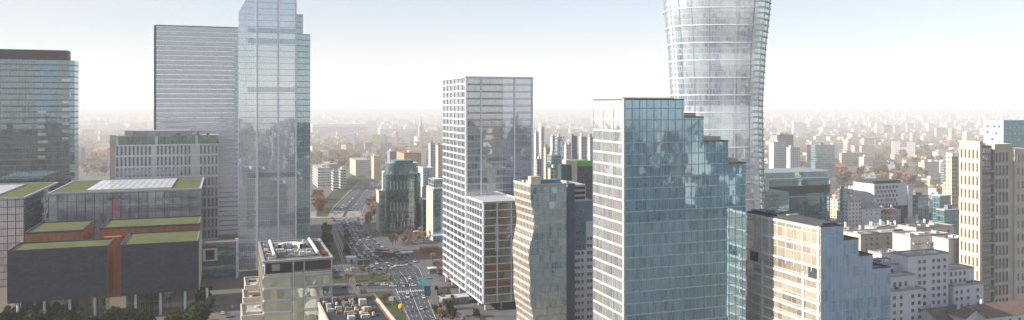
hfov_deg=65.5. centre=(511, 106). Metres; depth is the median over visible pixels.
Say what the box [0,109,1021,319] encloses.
ground
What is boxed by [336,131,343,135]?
building
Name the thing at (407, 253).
pavilion
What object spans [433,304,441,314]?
evergreen shrub
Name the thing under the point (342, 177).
building
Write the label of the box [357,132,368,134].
building
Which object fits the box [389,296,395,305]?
billboard
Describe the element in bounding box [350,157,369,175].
building
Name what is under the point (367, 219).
bare tree
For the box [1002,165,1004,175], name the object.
window
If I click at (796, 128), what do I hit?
tower block
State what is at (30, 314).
evergreen shrub
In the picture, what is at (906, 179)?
bare tree
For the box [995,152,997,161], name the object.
window
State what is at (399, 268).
road
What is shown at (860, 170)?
bare tree
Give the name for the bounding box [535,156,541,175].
building
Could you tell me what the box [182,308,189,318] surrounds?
evergreen shrub
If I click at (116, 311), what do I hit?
evergreen shrub
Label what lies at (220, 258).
office podium
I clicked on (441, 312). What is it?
bare tree
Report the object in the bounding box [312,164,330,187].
building
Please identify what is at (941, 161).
building
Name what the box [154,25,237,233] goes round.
slab tower
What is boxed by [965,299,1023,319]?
townhouse
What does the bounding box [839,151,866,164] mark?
building
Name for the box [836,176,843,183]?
bare tree
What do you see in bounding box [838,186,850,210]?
building
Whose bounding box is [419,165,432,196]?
apartment building
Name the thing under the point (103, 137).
building
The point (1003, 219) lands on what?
window
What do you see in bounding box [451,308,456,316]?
evergreen shrub
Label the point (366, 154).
building
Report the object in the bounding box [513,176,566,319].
office building
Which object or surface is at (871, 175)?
building
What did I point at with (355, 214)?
road
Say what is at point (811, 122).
building
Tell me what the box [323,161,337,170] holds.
building
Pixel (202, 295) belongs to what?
broadleaf tree
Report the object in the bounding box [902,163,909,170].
bare tree
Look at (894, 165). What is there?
building
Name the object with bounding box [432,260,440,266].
bare tree
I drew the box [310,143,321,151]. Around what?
building
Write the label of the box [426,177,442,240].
office building
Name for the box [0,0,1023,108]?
sky
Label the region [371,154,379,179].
building
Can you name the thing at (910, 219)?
tenement
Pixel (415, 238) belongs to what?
bare tree
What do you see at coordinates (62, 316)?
evergreen shrub
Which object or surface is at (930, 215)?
tenement
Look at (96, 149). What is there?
building
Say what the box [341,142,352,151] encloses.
building
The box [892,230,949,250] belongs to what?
apartment building
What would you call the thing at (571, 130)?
building
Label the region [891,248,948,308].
apartment building
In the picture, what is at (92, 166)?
bare tree
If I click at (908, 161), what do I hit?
building
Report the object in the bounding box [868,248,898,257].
apartment building
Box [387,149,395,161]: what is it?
building
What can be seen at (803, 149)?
building
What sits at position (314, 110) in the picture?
hills
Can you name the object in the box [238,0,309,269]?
glass tower
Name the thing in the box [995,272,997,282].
window
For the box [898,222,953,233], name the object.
apartment building
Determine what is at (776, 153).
building
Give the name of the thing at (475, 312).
evergreen shrub
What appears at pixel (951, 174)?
building
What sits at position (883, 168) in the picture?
bare tree
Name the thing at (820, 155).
building
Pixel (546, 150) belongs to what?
apartment tower
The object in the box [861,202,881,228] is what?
apartment building
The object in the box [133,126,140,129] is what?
building
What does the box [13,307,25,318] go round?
evergreen shrub
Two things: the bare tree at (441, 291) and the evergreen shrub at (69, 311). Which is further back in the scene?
the bare tree at (441, 291)
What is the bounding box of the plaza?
[430,286,516,319]
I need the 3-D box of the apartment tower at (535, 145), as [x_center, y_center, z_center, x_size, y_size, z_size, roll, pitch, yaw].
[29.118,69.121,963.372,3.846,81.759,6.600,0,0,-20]
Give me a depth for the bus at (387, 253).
583.18 m
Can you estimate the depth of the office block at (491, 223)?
431.13 m
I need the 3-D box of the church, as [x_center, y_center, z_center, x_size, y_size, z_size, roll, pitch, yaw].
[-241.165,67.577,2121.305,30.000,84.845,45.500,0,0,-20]
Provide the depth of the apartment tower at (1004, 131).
807.04 m
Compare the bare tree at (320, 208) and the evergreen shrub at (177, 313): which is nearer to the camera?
the evergreen shrub at (177, 313)
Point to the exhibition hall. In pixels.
(344, 127)
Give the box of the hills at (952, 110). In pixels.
[766,109,1023,111]
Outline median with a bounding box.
[342,166,384,216]
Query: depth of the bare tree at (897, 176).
1128.97 m
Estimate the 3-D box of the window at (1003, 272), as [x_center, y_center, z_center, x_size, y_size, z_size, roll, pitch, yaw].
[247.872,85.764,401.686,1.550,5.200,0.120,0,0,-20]
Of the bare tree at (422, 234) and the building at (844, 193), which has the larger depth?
the building at (844, 193)
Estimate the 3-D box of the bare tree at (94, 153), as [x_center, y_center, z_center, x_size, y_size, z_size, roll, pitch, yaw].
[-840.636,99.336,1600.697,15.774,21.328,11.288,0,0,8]
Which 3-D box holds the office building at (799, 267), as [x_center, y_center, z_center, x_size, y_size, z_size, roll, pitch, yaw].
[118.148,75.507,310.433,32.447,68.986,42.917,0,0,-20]
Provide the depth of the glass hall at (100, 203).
531.83 m
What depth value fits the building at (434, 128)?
3315.32 m
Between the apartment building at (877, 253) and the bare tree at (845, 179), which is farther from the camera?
the bare tree at (845, 179)
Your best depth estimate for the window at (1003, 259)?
401.64 m
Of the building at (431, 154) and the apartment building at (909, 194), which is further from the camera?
the building at (431, 154)
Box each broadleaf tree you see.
[0,306,17,319]
[186,295,215,319]
[196,281,215,303]
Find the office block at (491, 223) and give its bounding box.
[467,194,516,309]
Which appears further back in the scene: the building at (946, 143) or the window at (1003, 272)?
the building at (946, 143)
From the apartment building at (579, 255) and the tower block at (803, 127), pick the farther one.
the tower block at (803, 127)
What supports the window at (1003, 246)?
in the apartment tower at (991, 213)
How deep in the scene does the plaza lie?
428.90 m
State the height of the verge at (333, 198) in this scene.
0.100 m
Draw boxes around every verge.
[316,167,370,216]
[322,229,339,261]
[333,274,393,282]
[333,291,405,319]
[336,226,351,255]
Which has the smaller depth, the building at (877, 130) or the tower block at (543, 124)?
the building at (877, 130)
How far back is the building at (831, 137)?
2481.92 m
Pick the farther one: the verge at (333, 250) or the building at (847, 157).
the building at (847, 157)
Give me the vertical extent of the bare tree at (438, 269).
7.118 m
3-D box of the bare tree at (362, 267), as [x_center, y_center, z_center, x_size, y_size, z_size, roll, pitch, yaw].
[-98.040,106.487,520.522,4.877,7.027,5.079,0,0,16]
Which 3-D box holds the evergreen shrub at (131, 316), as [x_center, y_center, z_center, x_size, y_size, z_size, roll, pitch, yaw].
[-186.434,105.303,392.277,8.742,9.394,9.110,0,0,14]
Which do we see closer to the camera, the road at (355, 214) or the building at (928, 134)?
the road at (355, 214)
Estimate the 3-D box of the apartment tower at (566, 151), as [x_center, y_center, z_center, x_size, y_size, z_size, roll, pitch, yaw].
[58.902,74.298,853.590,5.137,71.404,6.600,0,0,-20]
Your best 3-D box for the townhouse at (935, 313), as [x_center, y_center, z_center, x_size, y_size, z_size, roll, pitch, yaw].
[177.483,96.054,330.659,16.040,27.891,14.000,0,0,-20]
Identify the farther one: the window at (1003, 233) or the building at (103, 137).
the building at (103, 137)
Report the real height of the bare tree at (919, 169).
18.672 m
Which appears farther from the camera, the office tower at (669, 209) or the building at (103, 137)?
the building at (103, 137)
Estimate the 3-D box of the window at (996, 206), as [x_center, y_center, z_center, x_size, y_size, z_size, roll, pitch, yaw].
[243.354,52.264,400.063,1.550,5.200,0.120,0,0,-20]
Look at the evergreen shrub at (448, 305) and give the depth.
428.68 m
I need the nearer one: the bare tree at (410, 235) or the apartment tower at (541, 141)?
the bare tree at (410, 235)
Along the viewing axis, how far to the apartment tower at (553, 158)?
802.29 m
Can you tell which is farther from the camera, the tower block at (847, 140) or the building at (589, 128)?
the building at (589, 128)
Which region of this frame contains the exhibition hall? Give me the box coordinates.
[311,123,366,134]
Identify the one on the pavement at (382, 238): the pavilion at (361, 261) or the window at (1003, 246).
the pavilion at (361, 261)
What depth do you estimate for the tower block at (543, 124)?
3247.79 m
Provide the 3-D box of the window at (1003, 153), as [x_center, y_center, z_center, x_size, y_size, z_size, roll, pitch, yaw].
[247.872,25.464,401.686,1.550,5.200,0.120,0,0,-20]
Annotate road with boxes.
[310,211,375,217]
[332,165,384,210]
[332,218,435,319]
[332,263,412,273]
[332,284,423,289]
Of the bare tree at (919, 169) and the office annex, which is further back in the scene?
the bare tree at (919, 169)
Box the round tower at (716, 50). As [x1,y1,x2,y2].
[662,0,771,251]
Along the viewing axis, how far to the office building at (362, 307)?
296.04 m
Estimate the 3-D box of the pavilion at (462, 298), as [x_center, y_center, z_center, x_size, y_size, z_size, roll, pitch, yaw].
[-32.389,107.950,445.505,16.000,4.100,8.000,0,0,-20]
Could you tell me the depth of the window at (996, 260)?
399.98 m
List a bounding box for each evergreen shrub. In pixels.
[5,306,17,318]
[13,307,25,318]
[23,309,37,319]
[31,305,43,319]
[41,312,52,319]
[47,302,60,319]
[59,303,76,311]
[59,312,72,319]
[64,306,76,319]
[70,309,81,319]
[87,314,98,319]
[98,308,113,319]
[111,306,120,319]
[116,308,132,319]
[126,314,139,319]
[132,307,148,319]
[140,310,156,319]
[164,311,176,319]
[172,310,182,319]
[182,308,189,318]
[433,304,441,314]
[445,300,453,308]
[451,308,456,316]
[472,308,480,316]
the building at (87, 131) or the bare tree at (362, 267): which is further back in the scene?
the building at (87, 131)
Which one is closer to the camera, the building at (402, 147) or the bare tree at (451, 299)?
the bare tree at (451, 299)
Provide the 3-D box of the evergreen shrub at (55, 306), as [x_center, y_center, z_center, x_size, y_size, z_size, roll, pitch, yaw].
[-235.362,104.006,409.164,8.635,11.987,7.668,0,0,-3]
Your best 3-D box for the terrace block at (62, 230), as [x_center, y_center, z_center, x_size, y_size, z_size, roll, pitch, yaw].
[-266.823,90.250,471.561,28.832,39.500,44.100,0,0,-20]
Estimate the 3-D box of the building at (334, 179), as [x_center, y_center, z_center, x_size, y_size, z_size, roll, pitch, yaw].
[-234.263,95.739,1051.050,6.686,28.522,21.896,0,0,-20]
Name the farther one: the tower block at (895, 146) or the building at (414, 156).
the tower block at (895, 146)
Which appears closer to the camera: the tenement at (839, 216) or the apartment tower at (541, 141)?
the tenement at (839, 216)
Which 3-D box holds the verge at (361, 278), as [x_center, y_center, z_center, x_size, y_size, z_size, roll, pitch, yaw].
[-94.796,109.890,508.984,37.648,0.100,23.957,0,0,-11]
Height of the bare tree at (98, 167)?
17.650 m
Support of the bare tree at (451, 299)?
on the plaza
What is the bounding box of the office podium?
[202,238,238,279]
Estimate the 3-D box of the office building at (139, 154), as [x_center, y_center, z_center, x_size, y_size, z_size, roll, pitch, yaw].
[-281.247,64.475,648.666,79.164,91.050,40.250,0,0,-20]
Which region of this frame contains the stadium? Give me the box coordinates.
[378,118,416,140]
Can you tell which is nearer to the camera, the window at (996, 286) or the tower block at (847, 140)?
the window at (996, 286)
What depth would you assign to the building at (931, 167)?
1255.60 m
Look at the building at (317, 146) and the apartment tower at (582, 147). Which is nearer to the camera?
the apartment tower at (582, 147)
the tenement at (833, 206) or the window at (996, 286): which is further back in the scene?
the tenement at (833, 206)
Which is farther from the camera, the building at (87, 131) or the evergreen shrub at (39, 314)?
the building at (87, 131)
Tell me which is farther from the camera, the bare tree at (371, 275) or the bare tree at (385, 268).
the bare tree at (385, 268)
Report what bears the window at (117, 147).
in the office building at (139, 154)
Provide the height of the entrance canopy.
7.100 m
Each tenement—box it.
[830,195,837,217]
[837,208,842,223]
[844,225,861,229]
[864,220,889,228]
[881,204,900,224]
[881,207,897,224]
[904,215,922,223]
[928,184,941,194]
[929,198,932,208]
[929,208,932,219]
[942,184,945,193]
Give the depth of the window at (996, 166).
399.98 m
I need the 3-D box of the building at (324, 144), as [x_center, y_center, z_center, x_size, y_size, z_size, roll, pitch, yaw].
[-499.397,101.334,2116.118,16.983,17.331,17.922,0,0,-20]
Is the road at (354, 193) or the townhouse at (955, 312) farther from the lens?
the road at (354, 193)
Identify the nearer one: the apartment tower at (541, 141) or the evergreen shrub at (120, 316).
the evergreen shrub at (120, 316)
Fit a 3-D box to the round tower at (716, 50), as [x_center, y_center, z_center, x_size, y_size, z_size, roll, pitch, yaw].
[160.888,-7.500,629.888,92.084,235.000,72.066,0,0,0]
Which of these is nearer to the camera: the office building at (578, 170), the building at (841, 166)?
the office building at (578, 170)
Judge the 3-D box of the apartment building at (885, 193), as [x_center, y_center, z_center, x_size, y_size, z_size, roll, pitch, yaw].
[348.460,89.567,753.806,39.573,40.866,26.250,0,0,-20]
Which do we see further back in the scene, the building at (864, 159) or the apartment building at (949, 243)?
the building at (864, 159)
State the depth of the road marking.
545.58 m
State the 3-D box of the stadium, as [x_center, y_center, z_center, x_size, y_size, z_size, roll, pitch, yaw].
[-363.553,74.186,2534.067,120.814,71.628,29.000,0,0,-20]
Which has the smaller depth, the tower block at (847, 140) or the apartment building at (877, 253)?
the apartment building at (877, 253)
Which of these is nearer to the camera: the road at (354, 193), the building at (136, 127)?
the road at (354, 193)
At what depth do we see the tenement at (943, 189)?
892.71 m
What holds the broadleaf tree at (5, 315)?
on the ground
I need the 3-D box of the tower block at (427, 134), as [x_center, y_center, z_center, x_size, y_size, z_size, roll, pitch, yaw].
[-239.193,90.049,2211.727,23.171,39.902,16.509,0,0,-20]
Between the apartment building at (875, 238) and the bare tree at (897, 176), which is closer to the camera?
the apartment building at (875, 238)
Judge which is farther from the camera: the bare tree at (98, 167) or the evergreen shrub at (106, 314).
the bare tree at (98, 167)
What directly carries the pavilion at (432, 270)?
on the pavement at (382, 238)
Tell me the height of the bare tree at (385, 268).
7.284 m
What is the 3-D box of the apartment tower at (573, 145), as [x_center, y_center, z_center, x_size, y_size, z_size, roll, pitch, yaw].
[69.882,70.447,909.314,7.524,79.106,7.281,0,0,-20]
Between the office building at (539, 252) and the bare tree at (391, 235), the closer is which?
the office building at (539, 252)
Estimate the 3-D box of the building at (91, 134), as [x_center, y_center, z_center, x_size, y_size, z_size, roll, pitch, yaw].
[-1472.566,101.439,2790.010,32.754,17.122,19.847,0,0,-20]
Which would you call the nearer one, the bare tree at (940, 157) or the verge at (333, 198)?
the verge at (333, 198)
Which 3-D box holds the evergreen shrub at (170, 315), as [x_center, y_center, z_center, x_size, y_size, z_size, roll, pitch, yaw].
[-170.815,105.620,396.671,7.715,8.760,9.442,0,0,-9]
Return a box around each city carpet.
[79,109,1023,162]
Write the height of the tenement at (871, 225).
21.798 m
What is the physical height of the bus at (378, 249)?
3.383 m
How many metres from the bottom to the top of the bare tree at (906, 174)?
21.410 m
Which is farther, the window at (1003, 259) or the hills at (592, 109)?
the hills at (592, 109)
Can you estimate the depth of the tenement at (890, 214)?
686.32 m
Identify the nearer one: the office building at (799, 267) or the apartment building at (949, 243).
the office building at (799, 267)
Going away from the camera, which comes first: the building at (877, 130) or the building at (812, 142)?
the building at (812, 142)
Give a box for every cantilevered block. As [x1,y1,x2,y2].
[7,238,114,319]
[120,229,207,314]
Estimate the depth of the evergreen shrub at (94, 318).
392.80 m
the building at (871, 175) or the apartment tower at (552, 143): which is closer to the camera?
the apartment tower at (552, 143)
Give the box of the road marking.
[330,179,435,319]
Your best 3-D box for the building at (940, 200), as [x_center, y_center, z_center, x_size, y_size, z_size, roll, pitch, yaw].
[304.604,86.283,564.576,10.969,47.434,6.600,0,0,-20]
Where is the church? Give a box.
[414,116,428,141]
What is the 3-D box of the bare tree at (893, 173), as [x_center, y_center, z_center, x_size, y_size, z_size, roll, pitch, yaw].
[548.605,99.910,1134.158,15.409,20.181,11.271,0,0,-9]
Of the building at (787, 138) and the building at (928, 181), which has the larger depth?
the building at (787, 138)
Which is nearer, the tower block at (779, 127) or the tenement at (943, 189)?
the tenement at (943, 189)
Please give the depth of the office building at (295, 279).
305.69 m
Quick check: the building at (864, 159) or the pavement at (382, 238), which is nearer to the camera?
the pavement at (382, 238)
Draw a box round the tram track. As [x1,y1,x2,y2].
[327,218,360,294]
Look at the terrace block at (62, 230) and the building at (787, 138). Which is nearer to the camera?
the terrace block at (62, 230)
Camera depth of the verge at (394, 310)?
444.15 m
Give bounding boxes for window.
[116,146,118,155]
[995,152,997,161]
[995,165,997,175]
[995,179,997,188]
[995,192,997,201]
[995,205,997,215]
[995,219,997,228]
[995,232,997,242]
[995,245,997,255]
[995,259,997,268]
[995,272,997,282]
[995,285,997,295]
[1002,152,1004,161]
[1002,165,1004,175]
[1002,178,1004,188]
[1002,192,1004,201]
[1002,205,1004,214]
[1002,218,1004,228]
[1002,231,1004,241]
[1002,245,1004,254]
[1002,258,1004,268]
[1002,271,1004,281]
[1002,285,1004,294]
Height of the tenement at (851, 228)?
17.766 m
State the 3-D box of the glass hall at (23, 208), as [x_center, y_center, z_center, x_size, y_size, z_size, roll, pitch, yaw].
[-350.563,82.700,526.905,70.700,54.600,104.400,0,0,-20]
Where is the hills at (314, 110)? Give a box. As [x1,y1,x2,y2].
[79,108,591,111]
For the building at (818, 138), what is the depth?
2465.74 m
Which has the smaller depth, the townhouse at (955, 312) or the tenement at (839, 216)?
the townhouse at (955, 312)
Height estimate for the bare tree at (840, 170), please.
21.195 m
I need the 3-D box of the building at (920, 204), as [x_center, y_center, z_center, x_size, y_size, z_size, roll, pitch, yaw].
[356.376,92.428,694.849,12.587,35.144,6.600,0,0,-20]
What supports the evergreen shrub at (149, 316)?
on the ground
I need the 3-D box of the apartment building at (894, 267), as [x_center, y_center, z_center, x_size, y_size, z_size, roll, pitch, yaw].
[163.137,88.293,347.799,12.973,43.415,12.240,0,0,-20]
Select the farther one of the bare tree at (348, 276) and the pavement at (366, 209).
the pavement at (366, 209)
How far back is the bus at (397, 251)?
591.50 m
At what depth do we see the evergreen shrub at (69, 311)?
396.26 m
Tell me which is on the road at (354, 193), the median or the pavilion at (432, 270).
the median
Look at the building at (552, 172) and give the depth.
691.62 m
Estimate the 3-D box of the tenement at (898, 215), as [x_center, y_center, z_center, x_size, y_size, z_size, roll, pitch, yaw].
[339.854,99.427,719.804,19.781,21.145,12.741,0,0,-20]
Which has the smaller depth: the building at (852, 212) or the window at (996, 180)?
the window at (996, 180)
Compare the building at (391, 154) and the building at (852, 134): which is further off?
the building at (852, 134)
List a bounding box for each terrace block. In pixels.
[25,220,93,241]
[99,215,201,296]
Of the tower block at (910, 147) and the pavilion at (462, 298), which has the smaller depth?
the pavilion at (462, 298)
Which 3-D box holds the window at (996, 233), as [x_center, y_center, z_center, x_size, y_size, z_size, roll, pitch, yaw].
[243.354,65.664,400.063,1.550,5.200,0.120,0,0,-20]
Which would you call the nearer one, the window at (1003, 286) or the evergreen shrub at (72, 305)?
the window at (1003, 286)
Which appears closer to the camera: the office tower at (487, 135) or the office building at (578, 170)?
the office tower at (487, 135)
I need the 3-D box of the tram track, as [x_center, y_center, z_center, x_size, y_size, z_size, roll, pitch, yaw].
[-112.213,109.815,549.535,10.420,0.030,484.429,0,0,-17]
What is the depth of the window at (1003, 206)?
401.64 m
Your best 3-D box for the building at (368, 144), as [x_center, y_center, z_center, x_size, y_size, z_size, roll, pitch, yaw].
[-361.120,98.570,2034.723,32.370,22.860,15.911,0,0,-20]
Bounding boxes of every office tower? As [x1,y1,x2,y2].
[0,49,78,187]
[443,76,532,296]
[593,97,745,319]
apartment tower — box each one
[534,130,537,175]
[539,125,544,178]
[543,144,550,178]
[547,152,561,178]
[550,134,555,151]
[555,134,563,163]
[564,142,569,158]
[569,134,576,158]
[578,133,586,159]
[588,134,592,160]
[958,140,1023,303]
[984,120,1023,147]
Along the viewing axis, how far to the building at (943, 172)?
1151.71 m
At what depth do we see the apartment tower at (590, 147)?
851.01 m
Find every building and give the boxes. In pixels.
[81,129,94,133]
[86,133,96,137]
[93,147,109,153]
[98,134,112,141]
[99,130,108,133]
[110,130,218,239]
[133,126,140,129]
[258,237,333,319]
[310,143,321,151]
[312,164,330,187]
[318,293,395,319]
[321,141,327,147]
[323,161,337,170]
[331,168,337,190]
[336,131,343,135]
[338,167,345,188]
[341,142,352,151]
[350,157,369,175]
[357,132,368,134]
[362,151,374,157]
[364,141,372,148]
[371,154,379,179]
[376,170,384,231]
[383,159,420,233]
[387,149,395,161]
[391,144,405,150]
[397,150,420,165]
[413,197,425,231]
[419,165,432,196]
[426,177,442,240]
[428,126,437,130]
[428,140,434,176]
[436,143,442,178]
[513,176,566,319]
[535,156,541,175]
[547,165,556,178]
[558,159,592,199]
[560,180,592,319]
[568,129,580,132]
[582,126,592,130]
[747,209,890,319]
[764,167,830,220]
[764,179,788,210]
[769,140,784,167]
[770,133,792,167]
[786,145,799,167]
[800,147,806,152]
[807,121,816,123]
[807,141,822,143]
[807,142,834,176]
[813,136,820,140]
[826,135,836,140]
[835,164,846,173]
[836,130,849,135]
[838,135,846,140]
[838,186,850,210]
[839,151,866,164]
[842,196,860,228]
[844,227,914,252]
[847,132,856,138]
[853,178,907,223]
[859,155,872,166]
[861,164,870,175]
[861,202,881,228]
[864,172,881,178]
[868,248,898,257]
[873,257,898,271]
[874,129,880,134]
[886,162,900,175]
[890,271,922,319]
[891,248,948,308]
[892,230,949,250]
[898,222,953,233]
[902,157,919,165]
[907,184,912,215]
[912,192,928,221]
[918,160,938,176]
[921,176,940,186]
[922,133,931,136]
[931,234,958,263]
[932,194,951,221]
[936,160,945,172]
[936,204,958,234]
[940,141,949,147]
[941,163,945,181]
[945,153,957,208]
[948,263,983,306]
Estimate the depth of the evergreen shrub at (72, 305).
408.89 m
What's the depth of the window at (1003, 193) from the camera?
401.64 m
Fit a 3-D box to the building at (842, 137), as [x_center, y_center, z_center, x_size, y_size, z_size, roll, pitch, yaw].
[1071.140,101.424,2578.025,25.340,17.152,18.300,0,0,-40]
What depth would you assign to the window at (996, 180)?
399.98 m
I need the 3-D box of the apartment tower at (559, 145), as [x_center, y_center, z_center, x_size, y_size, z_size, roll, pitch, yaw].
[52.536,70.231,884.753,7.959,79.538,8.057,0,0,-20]
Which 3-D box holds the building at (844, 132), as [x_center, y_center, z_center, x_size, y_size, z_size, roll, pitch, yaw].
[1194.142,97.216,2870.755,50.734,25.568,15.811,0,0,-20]
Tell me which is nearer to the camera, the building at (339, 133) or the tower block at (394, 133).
the tower block at (394, 133)
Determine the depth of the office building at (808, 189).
705.49 m
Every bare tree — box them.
[83,166,88,172]
[89,164,95,170]
[90,151,97,160]
[95,165,102,175]
[100,166,107,175]
[316,204,323,210]
[344,273,352,281]
[359,264,365,271]
[364,198,370,208]
[364,214,370,223]
[369,272,374,281]
[370,208,375,219]
[383,266,387,273]
[388,233,396,245]
[407,232,413,243]
[413,233,418,244]
[420,231,426,242]
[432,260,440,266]
[435,266,442,276]
[436,308,447,317]
[438,289,446,294]
[446,297,454,308]
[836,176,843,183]
[837,167,845,175]
[840,176,850,185]
[852,173,861,181]
[857,167,863,174]
[880,163,886,171]
[892,170,902,178]
[895,171,901,179]
[900,177,910,183]
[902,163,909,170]
[902,171,912,181]
[911,157,919,162]
[916,166,923,173]
[935,155,942,159]
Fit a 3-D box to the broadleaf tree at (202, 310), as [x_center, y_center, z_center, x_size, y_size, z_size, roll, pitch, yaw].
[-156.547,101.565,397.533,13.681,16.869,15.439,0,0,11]
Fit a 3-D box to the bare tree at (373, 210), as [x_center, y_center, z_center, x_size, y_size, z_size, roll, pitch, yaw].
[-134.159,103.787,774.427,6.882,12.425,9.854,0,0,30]
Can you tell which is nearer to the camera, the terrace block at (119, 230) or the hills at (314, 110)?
the terrace block at (119, 230)
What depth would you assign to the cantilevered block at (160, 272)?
420.98 m
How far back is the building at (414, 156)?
1137.03 m
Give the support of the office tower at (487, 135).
on the pavement at (382, 238)
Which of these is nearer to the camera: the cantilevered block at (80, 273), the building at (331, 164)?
the cantilevered block at (80, 273)
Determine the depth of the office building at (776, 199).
650.04 m
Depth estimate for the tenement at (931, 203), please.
819.41 m
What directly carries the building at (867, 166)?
on the ground
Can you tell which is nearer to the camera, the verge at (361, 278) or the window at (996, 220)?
the window at (996, 220)
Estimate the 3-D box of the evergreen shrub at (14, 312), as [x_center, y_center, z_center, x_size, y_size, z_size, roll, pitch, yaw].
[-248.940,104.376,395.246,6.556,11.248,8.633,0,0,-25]
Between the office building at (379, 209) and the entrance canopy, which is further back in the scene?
the office building at (379, 209)
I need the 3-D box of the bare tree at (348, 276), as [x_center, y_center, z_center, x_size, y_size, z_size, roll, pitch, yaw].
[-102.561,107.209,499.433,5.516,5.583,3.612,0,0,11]
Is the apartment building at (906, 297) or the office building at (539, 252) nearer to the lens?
the apartment building at (906, 297)
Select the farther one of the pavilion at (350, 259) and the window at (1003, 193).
the pavilion at (350, 259)
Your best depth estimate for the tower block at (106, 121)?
4399.47 m
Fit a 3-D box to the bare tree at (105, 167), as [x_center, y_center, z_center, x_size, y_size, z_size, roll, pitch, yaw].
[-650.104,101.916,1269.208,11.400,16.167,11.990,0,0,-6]
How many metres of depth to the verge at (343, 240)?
662.85 m
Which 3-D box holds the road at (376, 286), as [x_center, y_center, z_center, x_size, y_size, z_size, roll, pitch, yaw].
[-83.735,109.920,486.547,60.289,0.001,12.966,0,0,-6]
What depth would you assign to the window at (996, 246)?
399.98 m
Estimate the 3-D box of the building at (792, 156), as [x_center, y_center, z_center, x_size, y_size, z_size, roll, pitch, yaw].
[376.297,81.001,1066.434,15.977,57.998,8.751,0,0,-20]
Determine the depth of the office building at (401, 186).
689.21 m
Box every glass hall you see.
[0,182,57,286]
[48,177,204,239]
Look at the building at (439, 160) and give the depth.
1001.50 m
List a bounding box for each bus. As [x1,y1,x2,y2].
[375,247,389,251]
[381,251,394,256]
[389,249,405,253]
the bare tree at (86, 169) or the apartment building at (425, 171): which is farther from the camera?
the bare tree at (86, 169)
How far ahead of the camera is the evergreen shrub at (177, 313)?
404.47 m
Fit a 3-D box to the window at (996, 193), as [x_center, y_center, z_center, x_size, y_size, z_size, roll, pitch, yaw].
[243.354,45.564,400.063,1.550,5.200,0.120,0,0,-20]
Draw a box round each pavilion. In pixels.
[345,256,356,262]
[356,259,368,264]
[400,251,413,256]
[419,246,439,253]
[427,266,442,273]
[438,293,469,304]
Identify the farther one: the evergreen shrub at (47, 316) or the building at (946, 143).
the building at (946, 143)
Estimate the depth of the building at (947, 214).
522.98 m
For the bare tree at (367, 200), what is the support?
on the pavement at (366, 209)
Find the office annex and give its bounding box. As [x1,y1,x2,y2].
[240,276,263,319]
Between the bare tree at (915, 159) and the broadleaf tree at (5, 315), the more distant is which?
the bare tree at (915, 159)
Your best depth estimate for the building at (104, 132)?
2811.89 m
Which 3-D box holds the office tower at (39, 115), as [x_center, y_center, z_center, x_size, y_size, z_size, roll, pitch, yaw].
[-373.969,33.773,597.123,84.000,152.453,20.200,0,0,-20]
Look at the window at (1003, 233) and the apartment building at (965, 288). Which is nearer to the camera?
the apartment building at (965, 288)
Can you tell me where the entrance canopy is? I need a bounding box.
[417,276,432,295]
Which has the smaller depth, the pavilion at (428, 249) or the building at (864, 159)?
the pavilion at (428, 249)
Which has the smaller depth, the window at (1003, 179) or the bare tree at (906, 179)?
the window at (1003, 179)
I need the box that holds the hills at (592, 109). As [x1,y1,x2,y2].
[393,109,881,110]
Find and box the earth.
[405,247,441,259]
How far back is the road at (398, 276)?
527.63 m
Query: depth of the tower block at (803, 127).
3393.54 m
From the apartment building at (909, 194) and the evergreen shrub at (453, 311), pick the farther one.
the apartment building at (909, 194)
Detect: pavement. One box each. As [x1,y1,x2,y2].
[229,218,516,319]
[361,182,381,216]
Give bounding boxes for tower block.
[102,118,108,125]
[391,131,398,135]
[423,132,430,137]
[538,122,545,130]
[777,124,781,132]
[792,122,801,134]
[802,123,805,131]
[843,138,852,148]
[891,140,899,153]
[907,140,914,156]
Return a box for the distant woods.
[79,108,1008,165]
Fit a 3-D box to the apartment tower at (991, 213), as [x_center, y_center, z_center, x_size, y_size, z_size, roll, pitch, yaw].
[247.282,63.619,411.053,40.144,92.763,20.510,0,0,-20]
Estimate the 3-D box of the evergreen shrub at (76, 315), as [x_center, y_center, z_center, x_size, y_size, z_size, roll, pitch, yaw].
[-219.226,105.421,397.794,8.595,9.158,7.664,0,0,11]
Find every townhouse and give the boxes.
[921,304,952,319]
[945,304,978,319]
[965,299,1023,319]
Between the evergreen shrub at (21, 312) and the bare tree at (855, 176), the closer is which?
the evergreen shrub at (21, 312)
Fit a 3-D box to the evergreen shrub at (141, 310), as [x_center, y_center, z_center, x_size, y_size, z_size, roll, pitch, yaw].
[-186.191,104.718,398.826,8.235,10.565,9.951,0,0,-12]
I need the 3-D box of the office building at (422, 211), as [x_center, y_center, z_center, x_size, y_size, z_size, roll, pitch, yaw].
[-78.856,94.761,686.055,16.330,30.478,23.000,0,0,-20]

